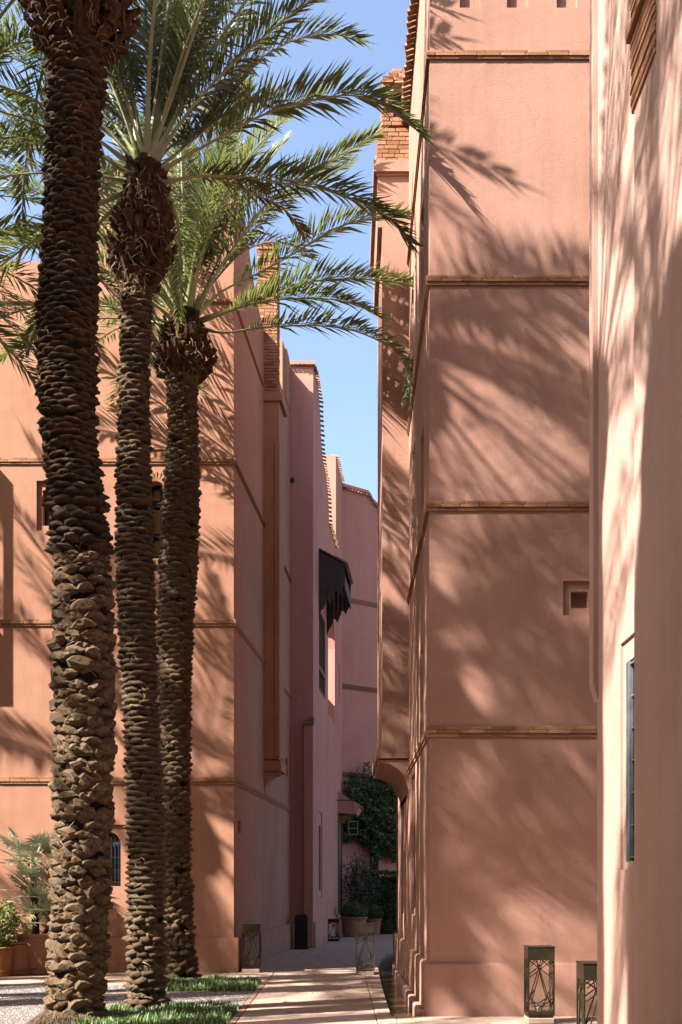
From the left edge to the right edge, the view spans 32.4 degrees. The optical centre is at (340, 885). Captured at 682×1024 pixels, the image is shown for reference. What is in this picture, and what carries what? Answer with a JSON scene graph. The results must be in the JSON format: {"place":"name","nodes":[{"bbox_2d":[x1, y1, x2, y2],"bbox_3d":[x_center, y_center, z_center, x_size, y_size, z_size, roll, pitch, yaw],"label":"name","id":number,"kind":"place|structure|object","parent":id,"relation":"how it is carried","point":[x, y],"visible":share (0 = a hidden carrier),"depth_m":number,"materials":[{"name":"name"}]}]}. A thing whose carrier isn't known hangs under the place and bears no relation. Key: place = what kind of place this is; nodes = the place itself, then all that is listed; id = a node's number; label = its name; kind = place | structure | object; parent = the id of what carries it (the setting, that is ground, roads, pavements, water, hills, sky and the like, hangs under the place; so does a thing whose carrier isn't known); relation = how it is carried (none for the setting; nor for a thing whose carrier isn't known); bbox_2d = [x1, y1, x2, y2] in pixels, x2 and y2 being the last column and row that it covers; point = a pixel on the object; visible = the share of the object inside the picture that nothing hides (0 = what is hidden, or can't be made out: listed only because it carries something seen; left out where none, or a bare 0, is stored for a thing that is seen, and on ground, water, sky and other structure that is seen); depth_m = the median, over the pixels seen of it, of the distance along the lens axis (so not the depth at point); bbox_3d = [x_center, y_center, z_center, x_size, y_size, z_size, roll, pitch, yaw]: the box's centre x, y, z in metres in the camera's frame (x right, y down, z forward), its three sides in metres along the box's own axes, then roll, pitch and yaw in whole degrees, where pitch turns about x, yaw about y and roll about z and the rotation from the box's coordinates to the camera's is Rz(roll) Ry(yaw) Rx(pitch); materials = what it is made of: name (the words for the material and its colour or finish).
{"place":"outdoors","nodes":[
{"label":"outdoors","id":0,"kind":"place"},
{"bbox_2d":[0,973,228,984],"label":"building apron","id":1,"kind":"object","parent":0,"point":[115,979],"visible":0.05,"depth_m":20.04,"materials":[{"name":"concrete"}]},
{"bbox_2d":[0,946,15,976],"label":"plant pot","id":2,"kind":"object","parent":1,"relation":"on","point":[6,955],"visible":0.99,"depth_m":20.61,"materials":[{"name":"orange ceramic"}]},
{"bbox_2d":[0,898,22,946],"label":"shrub","id":3,"kind":"object","parent":2,"relation":"in","point":[11,925],"visible":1,"depth_m":20.68,"materials":[{"name":"green plant"}]},
{"bbox_2d":[3,942,30,975],"bbox_3d":[-5.864,1.300,21.150,0.640,0.600,0.640,0,0,0],"label":"plant pot","id":4,"kind":"object","parent":1,"relation":"on","point":[20,965],"visible":0.57,"depth_m":20.90,"materials":[{"name":"ceramic"}]},
{"bbox_2d":[15,934,48,974],"bbox_3d":[-5.476,1.232,21.400,0.980,0.735,0.980,0,0,0],"label":"plant pot","id":5,"kind":"object","parent":1,"relation":"on","point":[37,953],"visible":0.48,"depth_m":21.01,"materials":[{"name":"ceramic"}]},
{"bbox_2d":[0,824,54,933],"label":"fan palm","id":6,"kind":"object","parent":5,"relation":"in","point":[41,842],"visible":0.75,"depth_m":21.16,"materials":[{"name":"green plant"}]},
{"bbox_2d":[0,985,252,1023],"bbox_3d":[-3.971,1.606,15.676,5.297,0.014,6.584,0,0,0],"label":"pebbles","id":7,"kind":"object","parent":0,"point":[106,997],"visible":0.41,"depth_m":16.77,"materials":[{"name":"grey gravel"}]},
{"bbox_2d":[0,21,121,390],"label":"date palm","id":8,"kind":"object","parent":7,"relation":"on","point":[24,35],"visible":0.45,"depth_m":16.66,"materials":[{"name":"green plant"}]},
{"bbox_2d":[0,0,409,501],"label":"sky","id":9,"kind":"structure","parent":0,"point":[347,365],"materials":[{"name":"blue"}]},
{"bbox_2d":[165,974,261,991],"bbox_3d":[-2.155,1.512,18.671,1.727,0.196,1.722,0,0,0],"label":"grass","id":10,"kind":"structure","parent":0,"point":[215,982],"depth_m":18.14,"materials":[{"name":"green plant"}]},
{"bbox_2d":[0,67,413,978],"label":"date palm","id":11,"kind":"object","parent":10,"relation":"on","point":[186,349],"visible":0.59,"depth_m":19.32,"materials":[{"name":"green plant"}]},
{"bbox_2d":[223,934,397,1023],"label":"path","id":12,"kind":"structure","parent":0,"point":[358,1002],"depth_m":18.09,"materials":[{"name":"beige stone"}]},
{"bbox_2d":[0,167,293,972],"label":"plaster building","id":13,"kind":"structure","parent":12,"relation":"on","point":[240,786],"depth_m":21.67,"materials":[{"name":"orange paint"}]},
{"bbox_2d":[109,837,120,884],"bbox_3d":[-4.314,-0.457,21.759,0.474,0.899,0.103,0,0,0],"label":"window","id":14,"kind":"structure","parent":13,"relation":"in","point":[115,857],"depth_m":21.80,"materials":[{"name":"grey glass"}]},
{"bbox_2d":[152,487,162,557],"bbox_3d":[-3.407,-6.706,21.773,0.265,1.356,0.055,0,0,0],"label":"window","id":15,"kind":"structure","parent":13,"relation":"in","point":[157,495],"depth_m":21.79,"materials":[{"name":"glass"}]},
{"bbox_2d":[106,985,263,1023],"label":"brick edging","id":16,"kind":"object","parent":12,"relation":"on","point":[241,1011],"visible":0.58,"depth_m":16.33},
{"bbox_2d":[242,923,261,972],"bbox_3d":[-1.656,1.153,21.773,0.347,0.895,0.361,0,0,0],"label":"floor lantern","id":17,"kind":"object","parent":12,"relation":"on","point":[251,947],"visible":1,"depth_m":21.63,"materials":[{"name":"metal"}]},
{"bbox_2d":[5,948,575,1023],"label":"fallen leaflets","id":18,"kind":"object","parent":12,"relation":"on","point":[341,989],"visible":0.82,"depth_m":17.78,"materials":[{"name":"brown plant"}]},
{"bbox_2d":[294,914,308,949],"bbox_3d":[-0.998,1.160,29.600,0.370,0.880,0.370,0,0,0],"label":"litter bin","id":19,"kind":"object","parent":12,"relation":"on","point":[301,931],"visible":1,"depth_m":29.43,"materials":[{"name":"black metal"}]},
{"bbox_2d":[290,361,362,947],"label":"plaster building","id":20,"kind":"structure","parent":12,"relation":"on","point":[322,579],"depth_m":30.79,"materials":[{"name":"pink paint"}]},
{"bbox_2d":[338,814,341,913],"bbox_3d":[-0.030,-0.361,38.402,0.060,3.922,1.143,0,0,5],"label":"door","id":21,"kind":"structure","parent":20,"relation":"in","point":[339,824],"depth_m":38.16,"materials":[{"name":"brown wood"}]},
{"bbox_2d":[337,800,357,834],"bbox_3d":[0.153,-2.174,37.400,0.771,1.124,0.302,0,0,0],"label":"hanging lantern","id":22,"kind":"object","parent":20,"relation":"hanging from","point":[352,827],"visible":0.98,"depth_m":37.27,"materials":[{"name":"grey metal"}]},
{"bbox_2d":[328,919,339,940],"bbox_3d":[-0.220,1.280,33.900,0.372,0.640,0.372,0,0,0],"label":"floor lantern","id":23,"kind":"object","parent":12,"relation":"on","point":[333,929],"visible":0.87,"depth_m":33.74,"materials":[{"name":"black metal"}]},
{"bbox_2d":[340,917,367,936],"bbox_3d":[0.404,1.290,36.800,0.880,0.620,0.880,0,0,0],"label":"plant pot","id":24,"kind":"object","parent":12,"relation":"on","point":[348,926],"visible":0.79,"depth_m":36.46,"materials":[{"name":"ceramic"}]},
{"bbox_2d":[339,901,369,916],"bbox_3d":[0.396,0.804,36.794,0.942,0.657,0.968,0,0,-36],"label":"clipped shrub","id":25,"kind":"object","parent":24,"relation":"in","point":[353,909],"visible":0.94,"depth_m":36.55,"materials":[{"name":"green plant"}]},
{"bbox_2d":[340,847,384,907],"bbox_3d":[0.639,0.163,38.622,1.397,2.879,1.186,0,0,32],"label":"shrub","id":26,"kind":"object","parent":12,"relation":"on","point":[358,888],"visible":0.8,"depth_m":38.48,"materials":[{"name":"green plant"}]},
{"bbox_2d":[355,923,374,974],"bbox_3d":[0.436,1.137,21.163,0.347,0.925,0.361,0,0,0],"label":"floor lantern","id":27,"kind":"object","parent":12,"relation":"on","point":[365,948],"visible":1,"depth_m":21.02,"materials":[{"name":"metal"}]},
{"bbox_2d":[342,483,395,905],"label":"plaster building","id":28,"kind":"structure","parent":12,"relation":"on","point":[360,638],"depth_m":40.23,"materials":[{"name":"pink paint"}]},
{"bbox_2d":[342,761,395,863],"bbox_3d":[1.116,-2.499,40.000,3.494,3.495,0.891,0,0,-39],"label":"climbing plant","id":29,"kind":"object","parent":28,"relation":"attached to","point":[356,787],"visible":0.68,"depth_m":39.96,"materials":[{"name":"green plant"}]},
{"bbox_2d":[366,919,381,934],"bbox_3d":[1.070,1.340,38.400,0.560,0.520,0.560,0,0,0],"label":"plant pot","id":30,"kind":"object","parent":12,"relation":"on","point":[377,922],"visible":0.57,"depth_m":38.21,"materials":[{"name":"ceramic"}]},
{"bbox_2d":[365,903,383,918],"bbox_3d":[1.062,0.907,38.396,0.691,0.671,0.696,0,0,0],"label":"clipped shrub","id":31,"kind":"object","parent":30,"relation":"in","point":[376,912],"visible":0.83,"depth_m":38.22,"materials":[{"name":"green plant"}]},
{"bbox_2d":[365,869,395,933],"bbox_3d":[1.647,0.553,39.152,1.852,2.242,1.105,0,0,0],"label":"hedge","id":32,"kind":"object","parent":12,"relation":"on","point":[386,899],"visible":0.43,"depth_m":38.89,"materials":[{"name":"green plant"}]},
{"bbox_2d":[392,961,423,1016],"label":"kerb","id":33,"kind":"structure","parent":12,"relation":"on","point":[415,1006],"depth_m":16.76,"materials":[{"name":"pink paint"}]},
{"bbox_2d":[370,0,596,1016],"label":"plaster building","id":34,"kind":"structure","parent":12,"relation":"on","point":[484,765],"depth_m":14.47,"materials":[{"name":"paint"}]},
{"bbox_2d":[395,1017,575,1023],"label":"courtyard paving","id":35,"kind":"structure","parent":0,"point":[473,1020],"depth_m":13.97,"materials":[{"name":"beige stone"}]},
{"bbox_2d":[523,945,554,1023],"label":"floor lantern","id":36,"kind":"object","parent":35,"relation":"on","point":[539,984],"visible":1,"depth_m":13.62,"materials":[{"name":"metal"}]},
{"bbox_2d":[576,961,596,1023],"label":"floor lantern","id":37,"kind":"object","parent":35,"relation":"on","point":[586,992],"visible":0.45,"depth_m":10.72,"materials":[{"name":"metal"}]},
{"bbox_2d":[589,0,681,1023],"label":"plaster building","id":38,"kind":"structure","parent":35,"relation":"on","point":[635,365],"depth_m":8.46,"materials":[{"name":"pink paint"}]},
{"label":"planting bed","id":39,"kind":"structure","parent":0,"visible":0},
{"bbox_2d":[0,0,212,1023],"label":"date palm","id":40,"kind":"object","parent":39,"relation":"on","point":[78,44],"visible":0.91,"depth_m":13.44,"materials":[{"name":"brown plant"}]},
{"bbox_2d":[69,997,239,1023],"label":"grass","id":41,"kind":"structure","parent":39,"relation":"on","point":[195,1012],"depth_m":13.81,"materials":[{"name":"green plant"}]},
{"bbox_2d":[0,0,438,1010],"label":"date palm","id":42,"kind":"object","parent":39,"relation":"on","point":[178,38],"visible":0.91,"depth_m":14.74,"materials":[{"name":"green plant"}]},
{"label":"channel bed","id":43,"kind":"structure","parent":0,"visible":0},
{"bbox_2d":[379,956,413,1016],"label":"water","id":44,"kind":"structure","parent":43,"relation":"in","point":[398,1006],"depth_m":18.35,"materials":[{"name":"brown liquid"}]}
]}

